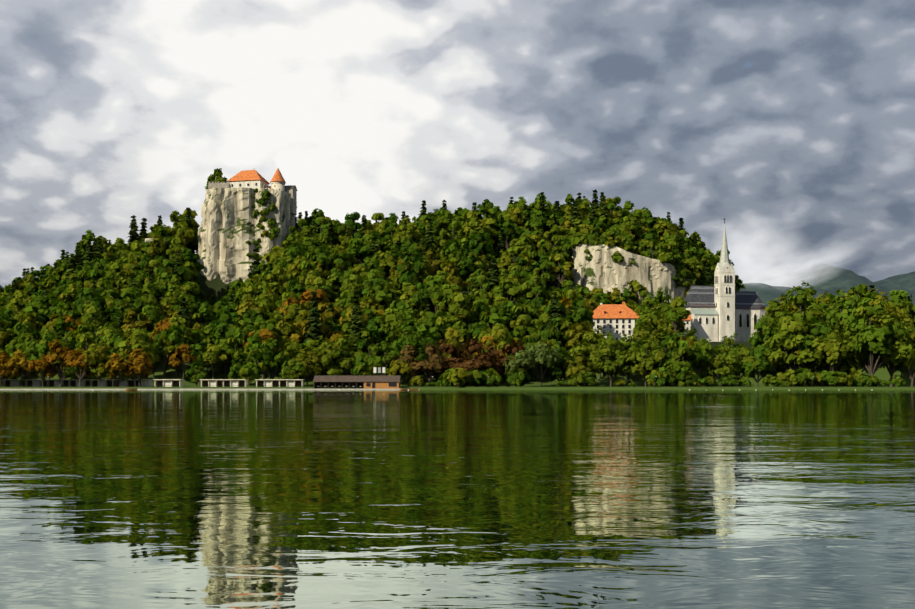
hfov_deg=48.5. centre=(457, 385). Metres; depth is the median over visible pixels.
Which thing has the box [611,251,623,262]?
bush on rock
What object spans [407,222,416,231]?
tree
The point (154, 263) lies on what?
tree
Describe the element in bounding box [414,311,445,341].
tree
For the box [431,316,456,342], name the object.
tree
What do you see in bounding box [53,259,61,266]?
tree
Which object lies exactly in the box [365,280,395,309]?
tree
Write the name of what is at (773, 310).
park tree
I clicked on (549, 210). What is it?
tree
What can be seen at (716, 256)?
tree
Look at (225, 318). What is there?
tree
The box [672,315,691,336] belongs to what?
parish house
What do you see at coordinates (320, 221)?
tree
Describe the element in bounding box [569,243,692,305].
cliff rock
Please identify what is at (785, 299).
park tree
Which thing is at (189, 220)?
tree
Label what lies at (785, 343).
shore tree
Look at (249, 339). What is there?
tree
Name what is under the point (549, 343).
tree
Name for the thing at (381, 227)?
tree
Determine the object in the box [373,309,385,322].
tree
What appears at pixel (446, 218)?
tree
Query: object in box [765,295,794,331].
park tree
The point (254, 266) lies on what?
tree
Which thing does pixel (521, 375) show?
shore bush
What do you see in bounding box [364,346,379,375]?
shore tree
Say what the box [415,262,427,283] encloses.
tree
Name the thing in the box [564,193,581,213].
tree
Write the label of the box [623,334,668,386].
shore tree
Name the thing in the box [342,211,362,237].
tree
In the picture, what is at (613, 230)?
cliff top tree
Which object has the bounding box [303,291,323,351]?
tree
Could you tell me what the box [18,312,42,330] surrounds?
tree
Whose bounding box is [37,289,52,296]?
tree
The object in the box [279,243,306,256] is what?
tree
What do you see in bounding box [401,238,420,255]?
tree
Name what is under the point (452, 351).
copper beech tree
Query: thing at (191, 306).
tree
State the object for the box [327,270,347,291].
tree
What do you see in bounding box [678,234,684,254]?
tree
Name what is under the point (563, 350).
shore tree
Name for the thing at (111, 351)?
tree
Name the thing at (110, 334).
tree
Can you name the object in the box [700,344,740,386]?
shore tree
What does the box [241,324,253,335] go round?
tree
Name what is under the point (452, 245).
tree
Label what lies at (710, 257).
tree
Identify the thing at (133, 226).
tree
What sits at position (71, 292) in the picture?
tree
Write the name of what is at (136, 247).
tree
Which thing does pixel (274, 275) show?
tree
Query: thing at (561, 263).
tree
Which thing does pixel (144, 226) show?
tree
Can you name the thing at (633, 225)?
tree
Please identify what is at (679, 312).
tree
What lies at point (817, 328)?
shore tree
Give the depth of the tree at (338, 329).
500.87 m
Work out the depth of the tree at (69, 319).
512.93 m
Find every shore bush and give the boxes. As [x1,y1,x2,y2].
[409,376,423,386]
[436,379,447,386]
[439,368,460,386]
[444,368,467,386]
[449,369,473,386]
[468,370,484,386]
[470,370,486,386]
[483,372,502,386]
[484,368,501,386]
[505,367,529,385]
[510,380,521,386]
[555,381,563,386]
[566,374,587,386]
[576,372,596,386]
[614,379,625,386]
[645,370,667,386]
[647,381,654,386]
[650,367,674,386]
[667,372,682,386]
[676,367,698,386]
[686,378,696,386]
[697,377,712,386]
[702,376,716,386]
[716,379,727,386]
[719,375,737,386]
[725,380,733,386]
[737,377,750,386]
[761,375,774,386]
[769,376,783,386]
[771,372,789,386]
[781,369,800,386]
[789,367,815,386]
[806,372,823,386]
[816,371,838,386]
[817,370,837,386]
[836,373,852,386]
[840,375,853,386]
[850,370,863,385]
[855,376,872,386]
[866,375,876,386]
[872,376,881,386]
[881,380,890,386]
[891,376,905,386]
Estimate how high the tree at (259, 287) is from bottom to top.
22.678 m
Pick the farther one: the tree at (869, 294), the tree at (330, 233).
the tree at (330, 233)
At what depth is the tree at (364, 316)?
504.04 m
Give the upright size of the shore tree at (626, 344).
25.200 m
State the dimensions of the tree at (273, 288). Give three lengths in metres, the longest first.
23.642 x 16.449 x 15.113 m
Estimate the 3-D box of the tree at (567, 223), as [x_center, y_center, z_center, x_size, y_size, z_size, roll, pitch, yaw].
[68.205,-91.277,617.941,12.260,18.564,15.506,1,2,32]
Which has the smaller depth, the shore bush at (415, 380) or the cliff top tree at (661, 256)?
the shore bush at (415, 380)
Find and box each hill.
[738,263,914,291]
[740,283,914,306]
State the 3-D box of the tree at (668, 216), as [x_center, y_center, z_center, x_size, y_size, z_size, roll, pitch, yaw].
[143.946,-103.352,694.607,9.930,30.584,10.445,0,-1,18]
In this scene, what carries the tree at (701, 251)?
on the ground
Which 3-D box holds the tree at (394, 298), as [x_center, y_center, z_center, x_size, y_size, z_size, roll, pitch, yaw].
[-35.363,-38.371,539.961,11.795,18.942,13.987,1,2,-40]
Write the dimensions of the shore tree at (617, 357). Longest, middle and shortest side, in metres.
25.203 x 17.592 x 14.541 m
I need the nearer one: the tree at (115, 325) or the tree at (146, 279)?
the tree at (115, 325)
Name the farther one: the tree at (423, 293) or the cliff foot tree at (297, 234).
the cliff foot tree at (297, 234)
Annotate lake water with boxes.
[0,390,914,608]
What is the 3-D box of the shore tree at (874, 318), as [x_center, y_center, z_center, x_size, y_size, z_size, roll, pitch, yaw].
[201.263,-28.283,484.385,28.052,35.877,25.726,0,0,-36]
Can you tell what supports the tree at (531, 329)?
on the ground
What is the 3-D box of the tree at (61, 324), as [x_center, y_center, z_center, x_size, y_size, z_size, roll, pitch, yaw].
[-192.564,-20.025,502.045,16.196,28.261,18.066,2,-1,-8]
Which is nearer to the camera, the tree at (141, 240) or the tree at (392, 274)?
the tree at (392, 274)
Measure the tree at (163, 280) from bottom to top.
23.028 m
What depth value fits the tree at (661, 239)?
641.74 m
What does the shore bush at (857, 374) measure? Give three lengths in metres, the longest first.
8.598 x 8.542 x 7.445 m
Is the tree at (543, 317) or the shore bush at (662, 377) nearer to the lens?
the shore bush at (662, 377)
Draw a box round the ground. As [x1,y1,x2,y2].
[0,243,914,389]
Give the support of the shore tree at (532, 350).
on the ground
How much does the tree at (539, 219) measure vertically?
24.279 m
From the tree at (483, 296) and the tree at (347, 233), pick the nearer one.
the tree at (483, 296)
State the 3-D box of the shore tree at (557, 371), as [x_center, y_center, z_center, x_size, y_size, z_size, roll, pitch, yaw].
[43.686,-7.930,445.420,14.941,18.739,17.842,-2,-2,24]
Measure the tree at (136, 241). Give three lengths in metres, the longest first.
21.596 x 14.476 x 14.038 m
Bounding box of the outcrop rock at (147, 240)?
[145,238,155,256]
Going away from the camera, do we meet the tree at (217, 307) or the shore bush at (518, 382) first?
the shore bush at (518, 382)
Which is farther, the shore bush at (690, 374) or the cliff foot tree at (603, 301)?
the cliff foot tree at (603, 301)
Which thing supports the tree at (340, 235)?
on the ground
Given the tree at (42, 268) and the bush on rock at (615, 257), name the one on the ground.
the tree at (42, 268)
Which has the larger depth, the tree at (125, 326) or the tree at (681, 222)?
the tree at (681, 222)
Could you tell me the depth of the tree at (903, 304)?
494.73 m
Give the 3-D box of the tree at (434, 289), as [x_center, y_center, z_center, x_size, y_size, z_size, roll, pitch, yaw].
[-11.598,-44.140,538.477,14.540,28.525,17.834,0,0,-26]
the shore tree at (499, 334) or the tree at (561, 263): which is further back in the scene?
the tree at (561, 263)
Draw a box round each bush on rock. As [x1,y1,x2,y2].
[257,198,265,204]
[261,230,269,236]
[267,219,276,224]
[270,225,279,232]
[270,231,277,237]
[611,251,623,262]
[683,278,692,285]
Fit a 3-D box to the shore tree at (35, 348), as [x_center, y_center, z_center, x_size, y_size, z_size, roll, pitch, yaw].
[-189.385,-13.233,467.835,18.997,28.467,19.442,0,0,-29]
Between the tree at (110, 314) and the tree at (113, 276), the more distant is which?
the tree at (113, 276)
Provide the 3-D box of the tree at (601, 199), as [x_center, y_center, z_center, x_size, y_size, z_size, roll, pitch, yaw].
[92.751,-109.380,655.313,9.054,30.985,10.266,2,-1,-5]
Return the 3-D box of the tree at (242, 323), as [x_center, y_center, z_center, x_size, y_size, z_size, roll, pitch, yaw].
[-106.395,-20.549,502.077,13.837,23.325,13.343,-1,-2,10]
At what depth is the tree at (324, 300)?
528.90 m
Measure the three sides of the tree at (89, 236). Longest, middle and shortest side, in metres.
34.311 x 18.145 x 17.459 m
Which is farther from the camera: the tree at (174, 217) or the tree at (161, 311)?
the tree at (174, 217)
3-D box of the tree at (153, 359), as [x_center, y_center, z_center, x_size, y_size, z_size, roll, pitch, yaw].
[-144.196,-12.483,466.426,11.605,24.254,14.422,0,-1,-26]
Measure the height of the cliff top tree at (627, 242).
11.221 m
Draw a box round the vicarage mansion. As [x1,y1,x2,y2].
[591,302,638,340]
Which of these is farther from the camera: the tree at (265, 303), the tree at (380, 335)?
the tree at (265, 303)
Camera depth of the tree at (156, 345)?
479.91 m
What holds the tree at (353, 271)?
on the ground
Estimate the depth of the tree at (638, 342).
471.07 m
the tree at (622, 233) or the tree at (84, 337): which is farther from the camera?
the tree at (622, 233)
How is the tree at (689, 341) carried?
on the ground
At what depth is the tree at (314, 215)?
652.93 m
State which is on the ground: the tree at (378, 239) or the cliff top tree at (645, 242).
the tree at (378, 239)
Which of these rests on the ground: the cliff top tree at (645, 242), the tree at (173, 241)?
the tree at (173, 241)
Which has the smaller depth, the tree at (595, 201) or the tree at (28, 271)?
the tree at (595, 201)
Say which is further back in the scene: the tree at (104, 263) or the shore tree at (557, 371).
the tree at (104, 263)
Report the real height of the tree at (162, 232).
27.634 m
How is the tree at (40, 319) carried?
on the ground
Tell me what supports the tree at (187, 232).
on the ground
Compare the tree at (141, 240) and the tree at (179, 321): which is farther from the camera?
the tree at (141, 240)
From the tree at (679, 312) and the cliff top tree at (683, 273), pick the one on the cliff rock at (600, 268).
the cliff top tree at (683, 273)
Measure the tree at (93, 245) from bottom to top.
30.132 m
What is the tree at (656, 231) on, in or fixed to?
on the ground
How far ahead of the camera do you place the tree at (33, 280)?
625.67 m
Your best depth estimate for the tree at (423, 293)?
534.73 m
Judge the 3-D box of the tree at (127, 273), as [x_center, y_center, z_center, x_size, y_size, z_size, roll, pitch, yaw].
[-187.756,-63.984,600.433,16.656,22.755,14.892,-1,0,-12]
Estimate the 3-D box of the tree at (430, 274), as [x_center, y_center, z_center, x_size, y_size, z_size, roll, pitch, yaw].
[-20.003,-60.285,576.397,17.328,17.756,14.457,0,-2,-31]
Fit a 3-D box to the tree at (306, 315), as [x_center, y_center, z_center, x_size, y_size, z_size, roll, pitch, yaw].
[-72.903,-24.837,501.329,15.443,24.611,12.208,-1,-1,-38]
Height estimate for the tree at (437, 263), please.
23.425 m
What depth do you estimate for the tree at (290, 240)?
616.97 m
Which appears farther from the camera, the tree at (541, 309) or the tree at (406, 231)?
the tree at (406, 231)
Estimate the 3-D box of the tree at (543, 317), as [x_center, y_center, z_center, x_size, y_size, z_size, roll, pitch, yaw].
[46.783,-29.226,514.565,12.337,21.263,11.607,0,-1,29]
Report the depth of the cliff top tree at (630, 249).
568.56 m
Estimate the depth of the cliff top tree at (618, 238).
571.19 m
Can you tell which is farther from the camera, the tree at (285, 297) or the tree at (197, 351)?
the tree at (285, 297)
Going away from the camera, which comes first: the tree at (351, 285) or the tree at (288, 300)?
the tree at (288, 300)
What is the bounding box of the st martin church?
[684,218,765,341]
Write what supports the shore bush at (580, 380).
on the ground
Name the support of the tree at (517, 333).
on the ground
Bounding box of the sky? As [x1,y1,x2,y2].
[0,0,914,286]
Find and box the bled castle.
[208,168,297,214]
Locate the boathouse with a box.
[313,367,400,388]
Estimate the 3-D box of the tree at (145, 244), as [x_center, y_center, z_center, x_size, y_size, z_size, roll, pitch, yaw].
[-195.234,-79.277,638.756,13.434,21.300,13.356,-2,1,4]
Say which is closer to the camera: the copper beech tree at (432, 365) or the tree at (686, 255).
the copper beech tree at (432, 365)
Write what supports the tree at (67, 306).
on the ground
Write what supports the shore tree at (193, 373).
on the ground
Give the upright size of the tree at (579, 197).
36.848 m
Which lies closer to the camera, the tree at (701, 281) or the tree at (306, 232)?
the tree at (701, 281)
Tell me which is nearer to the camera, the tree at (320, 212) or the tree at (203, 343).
the tree at (203, 343)
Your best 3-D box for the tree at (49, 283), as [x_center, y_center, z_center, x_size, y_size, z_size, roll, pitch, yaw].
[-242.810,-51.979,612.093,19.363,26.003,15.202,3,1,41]
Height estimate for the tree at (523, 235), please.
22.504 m
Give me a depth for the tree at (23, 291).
623.30 m
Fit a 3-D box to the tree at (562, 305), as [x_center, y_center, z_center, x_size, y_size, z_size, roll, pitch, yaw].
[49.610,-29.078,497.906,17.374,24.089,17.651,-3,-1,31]
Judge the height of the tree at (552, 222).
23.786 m
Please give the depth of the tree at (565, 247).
580.80 m
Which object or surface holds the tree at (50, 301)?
on the ground
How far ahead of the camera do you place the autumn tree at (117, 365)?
427.96 m
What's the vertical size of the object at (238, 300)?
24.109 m
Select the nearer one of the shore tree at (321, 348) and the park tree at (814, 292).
the shore tree at (321, 348)
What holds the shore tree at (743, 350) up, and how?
on the ground
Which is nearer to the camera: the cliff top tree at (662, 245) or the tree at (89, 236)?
the cliff top tree at (662, 245)
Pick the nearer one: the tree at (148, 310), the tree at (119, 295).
the tree at (148, 310)
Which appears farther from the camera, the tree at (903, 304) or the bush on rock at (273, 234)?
the bush on rock at (273, 234)
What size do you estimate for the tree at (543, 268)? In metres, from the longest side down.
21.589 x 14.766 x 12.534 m
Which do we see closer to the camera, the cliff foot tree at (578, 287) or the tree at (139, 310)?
the tree at (139, 310)
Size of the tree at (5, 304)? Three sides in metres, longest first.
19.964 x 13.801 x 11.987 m
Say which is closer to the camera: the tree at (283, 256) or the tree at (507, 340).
the tree at (507, 340)
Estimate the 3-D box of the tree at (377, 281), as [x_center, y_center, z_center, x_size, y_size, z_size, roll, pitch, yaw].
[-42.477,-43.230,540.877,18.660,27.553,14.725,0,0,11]
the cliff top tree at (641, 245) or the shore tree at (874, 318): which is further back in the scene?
the cliff top tree at (641, 245)
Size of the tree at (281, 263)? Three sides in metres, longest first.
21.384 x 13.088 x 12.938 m
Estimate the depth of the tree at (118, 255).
629.87 m
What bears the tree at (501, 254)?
on the ground
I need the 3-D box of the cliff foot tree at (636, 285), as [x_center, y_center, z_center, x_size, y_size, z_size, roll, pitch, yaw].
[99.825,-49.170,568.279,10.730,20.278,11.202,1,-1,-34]
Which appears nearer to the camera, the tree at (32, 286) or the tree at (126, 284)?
the tree at (126, 284)
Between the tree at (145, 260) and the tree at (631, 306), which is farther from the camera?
the tree at (145, 260)
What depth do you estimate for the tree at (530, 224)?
606.66 m
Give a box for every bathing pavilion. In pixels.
[2,379,152,386]
[153,379,183,386]
[199,379,248,386]
[255,379,304,386]
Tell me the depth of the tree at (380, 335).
477.99 m
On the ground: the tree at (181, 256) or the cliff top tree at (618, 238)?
the tree at (181, 256)
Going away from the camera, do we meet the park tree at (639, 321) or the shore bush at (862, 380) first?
the shore bush at (862, 380)
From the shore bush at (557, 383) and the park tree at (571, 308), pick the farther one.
the park tree at (571, 308)
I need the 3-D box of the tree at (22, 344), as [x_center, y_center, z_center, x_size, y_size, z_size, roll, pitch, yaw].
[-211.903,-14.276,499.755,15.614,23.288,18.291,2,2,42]
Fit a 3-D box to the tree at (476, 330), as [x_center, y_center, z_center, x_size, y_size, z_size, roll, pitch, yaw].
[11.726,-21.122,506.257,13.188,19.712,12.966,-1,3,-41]
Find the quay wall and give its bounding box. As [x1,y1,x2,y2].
[0,389,418,389]
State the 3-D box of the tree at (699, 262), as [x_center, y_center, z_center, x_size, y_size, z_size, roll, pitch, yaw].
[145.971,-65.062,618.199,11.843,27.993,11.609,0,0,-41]
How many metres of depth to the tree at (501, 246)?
592.89 m
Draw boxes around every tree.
[0,293,10,306]
[0,311,11,326]
[0,320,14,346]
[0,336,6,351]
[0,343,16,362]
[0,353,13,386]
[1,300,10,309]
[2,308,18,328]
[4,277,17,294]
[4,372,27,378]
[6,278,24,292]
[6,328,17,340]
[7,298,24,313]
[8,279,18,300]
[8,333,35,354]
[8,349,35,386]
[9,282,21,295]
[9,311,22,327]
[10,322,41,343]
[10,340,45,378]
[14,290,27,301]
[15,292,27,310]
[16,277,23,289]
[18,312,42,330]
[20,274,38,289]
[21,295,49,323]
[22,297,34,312]
[24,326,63,376]
[24,354,55,386]
[25,268,29,280]
[27,272,37,296]
[27,275,49,295]
[30,270,40,278]
[35,315,44,337]
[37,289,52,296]
[37,294,58,323]
[38,277,56,287]
[39,277,58,294]
[40,265,46,271]
[42,312,69,332]
[43,290,48,297]
[45,339,77,386]
[46,265,53,277]
[51,346,79,378]
[52,260,67,281]
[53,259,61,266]
[53,279,82,296]
[54,316,76,344]
[56,301,80,319]
[58,284,82,313]
[60,249,65,260]
[61,349,97,386]
[62,296,79,317]
[63,310,80,321]
[63,315,83,330]
[64,332,85,378]
[65,253,76,279]
[65,336,85,378]
[69,260,93,289]
[69,329,94,343]
[73,252,82,272]
[74,242,83,263]
[74,287,102,314]
[76,229,95,254]
[76,333,99,378]
[78,323,96,350]
[80,305,103,339]
[82,241,94,266]
[82,341,112,386]
[83,300,103,342]
[84,276,99,296]
[85,361,105,378]
[87,269,108,294]
[89,336,109,350]
[90,238,96,264]
[91,236,113,254]
[91,257,117,273]
[93,238,104,269]
[95,321,123,335]
[97,327,116,338]
[99,280,118,306]
[99,306,123,325]
[101,296,114,318]
[102,243,124,261]
[102,330,116,350]
[102,333,125,350]
[103,287,123,299]
[103,349,117,363]
[104,353,132,386]
[105,262,125,288]
[109,237,128,253]
[110,250,127,263]
[113,286,144,324]
[115,277,130,292]
[116,316,122,332]
[117,256,133,272]
[117,330,154,378]
[118,249,130,264]
[121,260,137,281]
[121,285,142,295]
[121,323,135,330]
[121,333,143,378]
[122,298,144,325]
[123,308,151,329]
[124,328,144,338]
[124,347,152,386]
[125,261,152,275]
[126,215,139,250]
[128,243,144,262]
[129,254,153,274]
[129,270,147,288]
[129,273,136,289]
[130,240,139,251]
[136,247,153,256]
[136,305,168,343]
[137,242,154,257]
[137,305,159,331]
[138,218,149,239]
[138,333,155,363]
[139,231,146,243]
[140,281,166,305]
[141,247,163,266]
[142,260,161,276]
[143,276,156,290]
[146,238,167,257]
[147,266,160,303]
[147,330,160,344]
[149,224,158,236]
[149,303,167,317]
[150,225,168,243]
[151,320,192,361]
[151,330,175,373]
[152,349,168,377]
[153,255,165,269]
[153,273,179,290]
[154,335,174,378]
[155,226,175,249]
[156,259,186,276]
[157,215,163,226]
[160,292,180,308]
[161,259,170,268]
[162,304,173,317]
[164,284,195,303]
[164,325,192,376]
[166,241,180,258]
[166,295,197,313]
[166,317,192,343]
[167,211,184,252]
[167,219,189,252]
[167,274,188,293]
[167,309,178,317]
[168,343,197,378]
[169,239,185,253]
[171,254,185,266]
[171,266,193,282]
[172,224,194,250]
[172,254,182,304]
[176,297,193,328]
[178,208,195,254]
[178,295,201,324]
[180,248,199,266]
[181,209,198,232]
[181,285,191,295]
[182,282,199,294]
[184,361,207,386]
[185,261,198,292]
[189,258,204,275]
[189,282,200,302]
[189,329,206,345]
[189,341,213,370]
[189,344,207,381]
[191,302,215,328]
[192,323,202,334]
[201,309,241,372]
[201,320,220,335]
[201,344,228,378]
[206,168,226,185]
[209,302,223,317]
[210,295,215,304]
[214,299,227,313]
[214,324,244,370]
[219,305,242,316]
[219,343,232,378]
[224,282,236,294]
[225,294,234,303]
[225,328,250,359]
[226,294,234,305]
[228,353,250,378]
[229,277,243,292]
[230,304,242,315]
[231,313,239,319]
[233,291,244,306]
[233,309,256,324]
[235,299,264,318]
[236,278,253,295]
[239,320,249,328]
[239,362,259,386]
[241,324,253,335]
[241,328,278,378]
[242,285,257,300]
[243,335,272,378]
[245,334,263,361]
[247,248,261,275]
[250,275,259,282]
[250,309,271,325]
[253,321,266,334]
[254,274,265,286]
[255,295,277,320]
[257,281,264,290]
[257,338,290,378]
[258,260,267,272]
[258,282,285,307]
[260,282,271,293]
[261,248,280,263]
[263,266,293,309]
[263,319,286,349]
[266,247,283,264]
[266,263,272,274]
[267,310,283,323]
[273,254,289,266]
[273,297,298,322]
[274,258,288,267]
[275,291,299,308]
[276,320,303,350]
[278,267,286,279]
[278,340,306,361]
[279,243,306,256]
[279,358,305,378]
[281,234,296,248]
[282,303,301,323]
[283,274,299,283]
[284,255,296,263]
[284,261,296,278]
[285,323,307,347]
[286,280,304,297]
[289,218,308,235]
[289,261,315,277]
[292,231,301,238]
[293,239,303,243]
[293,345,321,385]
[295,212,304,230]
[297,260,319,286]
[297,301,311,324]
[297,313,330,338]
[298,289,332,312]
[298,340,318,380]
[301,227,318,243]
[301,277,312,298]
[303,237,316,252]
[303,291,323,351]
[303,311,308,320]
[304,211,308,225]
[304,244,333,271]
[307,216,311,224]
[307,216,328,236]
[307,336,334,375]
[309,276,326,294]
[310,210,316,227]
[311,208,328,223]
[314,261,330,280]
[314,344,345,375]
[315,215,321,232]
[315,233,332,252]
[316,303,343,318]
[317,297,332,312]
[320,280,339,295]
[321,285,339,302]
[321,331,346,346]
[322,219,343,245]
[323,316,337,339]
[325,304,335,331]
[327,221,334,245]
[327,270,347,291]
[329,247,338,260]
[330,252,351,273]
[330,317,361,336]
[331,247,350,269]
[333,226,354,245]
[333,291,364,309]
[334,309,345,326]
[334,325,347,337]
[334,334,364,375]
[335,236,351,249]
[340,266,351,275]
[340,274,364,298]
[340,344,354,375]
[341,304,368,328]
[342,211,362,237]
[345,228,351,238]
[345,238,371,266]
[348,238,369,261]
[348,269,359,280]
[348,290,364,352]
[349,264,369,280]
[350,353,376,375]
[352,301,372,317]
[354,319,390,355]
[357,330,388,375]
[359,215,366,232]
[360,260,387,278]
[361,223,375,234]
[361,295,383,309]
[361,308,381,324]
[362,232,382,255]
[362,272,379,289]
[362,278,392,304]
[364,268,392,282]
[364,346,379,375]
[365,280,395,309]
[366,342,403,375]
[369,233,378,255]
[370,223,378,230]
[370,252,389,272]
[371,213,389,250]
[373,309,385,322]
[374,251,397,276]
[376,222,390,252]
[376,320,396,340]
[377,316,384,322]
[379,219,397,241]
[379,308,408,340]
[381,334,401,356]
[382,238,392,249]
[382,241,401,252]
[382,295,400,309]
[385,213,398,233]
[388,270,401,285]
[388,283,397,294]
[388,359,411,382]
[389,281,399,290]
[389,300,416,318]
[389,317,435,379]
[390,249,405,261]
[390,259,404,288]
[392,225,420,244]
[392,269,419,285]
[394,345,422,385]
[395,218,410,230]
[395,282,410,296]
[396,251,424,284]
[398,236,409,250]
[398,244,419,266]
[400,285,423,308]
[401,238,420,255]
[401,342,444,386]
[402,300,422,318]
[402,311,414,326]
[402,336,425,355]
[405,318,417,336]
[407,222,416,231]
[410,283,433,309]
[412,214,420,223]
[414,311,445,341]
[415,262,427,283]
[416,212,440,240]
[417,245,423,256]
[418,200,426,220]
[418,311,428,321]
[419,229,426,251]
[421,221,436,263]
[421,224,443,242]
[422,209,438,221]
[422,264,435,283]
[422,332,441,346]
[424,300,429,311]
[425,249,444,275]
[426,275,447,311]
[427,341,464,375]
[428,338,448,374]
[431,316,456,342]
[432,239,441,251]
[433,249,444,270]
[435,231,447,246]
[435,297,451,317]
[435,311,451,331]
[436,209,461,233]
[436,270,450,284]
[437,207,444,228]
[438,284,462,312]
[439,220,461,247]
[440,250,462,270]
[442,200,448,238]
[442,239,467,258]
[442,261,459,275]
[443,328,462,358]
[446,275,470,292]
[447,292,471,326]
[447,301,471,315]
[450,219,458,235]
[450,321,472,343]
[453,339,498,372]
[454,207,462,217]
[454,251,485,291]
[456,336,463,341]
[458,338,475,356]
[460,208,469,224]
[460,217,493,247]
[461,229,480,251]
[462,210,482,231]
[467,255,489,289]
[467,268,485,289]
[467,275,490,299]
[468,232,492,256]
[468,289,492,321]
[468,300,486,320]
[468,301,492,329]
[468,324,487,342]
[471,202,476,210]
[472,327,490,340]
[474,335,504,359]
[476,204,495,229]
[476,228,494,245]
[479,303,511,328]
[479,323,513,342]
[481,218,497,244]
[481,248,497,263]
[482,199,497,217]
[482,208,498,230]
[483,325,514,374]
[484,206,503,219]
[485,258,498,288]
[487,288,495,298]
[487,346,509,374]
[489,296,508,310]
[490,278,524,304]
[493,217,504,249]
[493,219,521,248]
[495,250,512,262]
[495,328,511,376]
[496,229,506,267]
[496,268,515,288]
[497,210,511,223]
[497,255,516,272]
[498,340,526,379]
[502,349,536,386]
[503,301,521,330]
[507,213,524,234]
[507,237,534,257]
[508,196,530,217]
[508,264,520,280]
[508,337,521,367]
[509,304,531,336]
[510,207,523,234]
[510,232,530,245]
[510,328,524,345]
[511,202,529,225]
[515,255,532,278]
[517,226,525,238]
[517,277,535,299]
[518,254,535,269]
[521,310,544,336]
[522,221,543,236]
[522,275,547,308]
[524,302,541,319]
[524,336,535,349]
[525,340,560,386]
[525,342,536,380]
[526,239,555,260]
[528,210,547,230]
[528,234,547,251]
[528,272,545,299]
[528,319,543,341]
[529,194,545,205]
[529,230,545,261]
[530,200,552,219]
[530,201,537,216]
[532,255,551,276]
[532,261,554,282]
[537,192,549,232]
[537,312,548,321]
[539,298,551,311]
[541,287,569,313]
[541,317,569,343]
[542,225,560,246]
[543,302,571,328]
[543,339,554,377]
[543,339,566,381]
[544,290,551,304]
[544,292,568,348]
[545,212,565,246]
[545,286,555,291]
[545,347,574,386]
[549,253,574,287]
[550,237,571,272]
[550,258,566,287]
[553,201,561,225]
[554,228,569,242]
[558,289,576,341]
[560,220,572,229]
[560,296,594,331]
[560,297,589,338]
[560,298,585,330]
[561,214,571,227]
[561,280,572,292]
[563,206,582,216]
[563,352,594,386]
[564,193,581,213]
[565,321,591,347]
[567,200,581,233]
[568,329,609,373]
[569,226,580,234]
[569,231,583,245]
[570,291,588,300]
[571,284,580,295]
[572,215,591,226]
[577,193,581,203]
[577,198,591,217]
[577,287,596,301]
[578,224,593,233]
[580,232,588,239]
[584,208,612,226]
[584,292,594,298]
[584,298,598,309]
[586,326,619,378]
[587,233,600,242]
[588,189,598,211]
[588,205,596,229]
[588,218,608,243]
[590,226,599,236]
[591,287,607,296]
[592,331,627,386]
[593,293,607,304]
[597,293,611,303]
[598,192,603,209]
[601,196,608,230]
[603,229,614,237]
[605,221,619,231]
[605,236,614,246]
[605,288,620,303]
[606,203,624,225]
[608,196,622,219]
[608,211,621,226]
[609,225,626,236]
[610,228,619,238]
[612,296,623,303]
[612,332,642,385]
[614,235,622,245]
[618,216,641,239]
[618,290,636,304]
[619,339,641,378]
[621,227,634,247]
[622,200,634,214]
[622,234,633,250]
[622,236,633,245]
[623,209,629,216]
[623,245,634,252]
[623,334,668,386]
[625,300,641,313]
[628,210,646,232]
[628,280,646,303]
[629,308,673,351]
[631,290,650,307]
[633,226,651,245]
[633,313,655,333]
[634,243,646,251]
[635,249,646,256]
[638,239,648,250]
[640,231,659,250]
[640,292,662,316]
[640,330,690,386]
[642,210,659,228]
[643,250,651,258]
[645,237,664,254]
[646,239,658,258]
[652,228,659,241]
[652,290,673,318]
[653,312,686,334]
[654,221,677,239]
[656,241,667,254]
[657,252,673,263]
[658,219,675,230]
[658,230,670,242]
[658,252,671,261]
[658,330,703,386]
[662,297,691,332]
[664,235,680,254]
[664,239,685,258]
[666,212,671,222]
[666,336,693,347]
[670,249,679,264]
[673,260,680,270]
[676,265,687,276]
[678,218,686,236]
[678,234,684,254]
[679,230,689,242]
[681,266,691,278]
[682,253,689,260]
[682,259,694,268]
[683,242,697,258]
[684,327,709,370]
[686,257,695,269]
[689,231,705,250]
[690,337,716,385]
[691,267,700,277]
[695,258,704,278]
[695,275,709,285]
[696,248,705,254]
[696,255,701,284]
[700,255,715,279]
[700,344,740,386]
[703,253,719,265]
[703,263,711,283]
[705,249,718,259]
[709,268,714,285]
[714,332,746,356]
[716,250,730,262]
[722,344,754,379]
[730,259,742,283]
[735,278,745,290]
[742,349,774,386]
[747,316,776,359]
[757,331,791,376]
[758,300,789,333]
[764,316,823,386]
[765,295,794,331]
[773,287,829,341]
[780,286,794,309]
[783,316,841,386]
[785,280,818,315]
[789,302,809,313]
[804,289,865,333]
[809,322,860,386]
[815,291,831,305]
[818,302,829,311]
[827,323,887,386]
[843,292,909,386]
[847,284,868,314]
[861,306,914,386]
[863,288,901,330]
[864,293,880,306]
[869,284,875,292]
[887,328,914,386]
[888,289,912,314]
[895,301,911,321]
[899,300,914,322]
[900,360,914,380]
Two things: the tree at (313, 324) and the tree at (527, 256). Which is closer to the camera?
the tree at (313, 324)
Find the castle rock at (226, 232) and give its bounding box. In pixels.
[197,187,296,283]
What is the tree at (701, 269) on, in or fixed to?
on the ground
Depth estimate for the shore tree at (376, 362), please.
452.15 m
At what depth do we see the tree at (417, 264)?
559.71 m
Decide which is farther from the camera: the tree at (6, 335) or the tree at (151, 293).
the tree at (151, 293)
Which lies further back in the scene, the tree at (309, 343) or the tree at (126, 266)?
the tree at (126, 266)
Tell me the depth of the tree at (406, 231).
615.24 m
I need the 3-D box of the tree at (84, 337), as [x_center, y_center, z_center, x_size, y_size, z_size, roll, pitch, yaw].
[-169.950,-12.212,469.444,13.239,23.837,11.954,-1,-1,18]

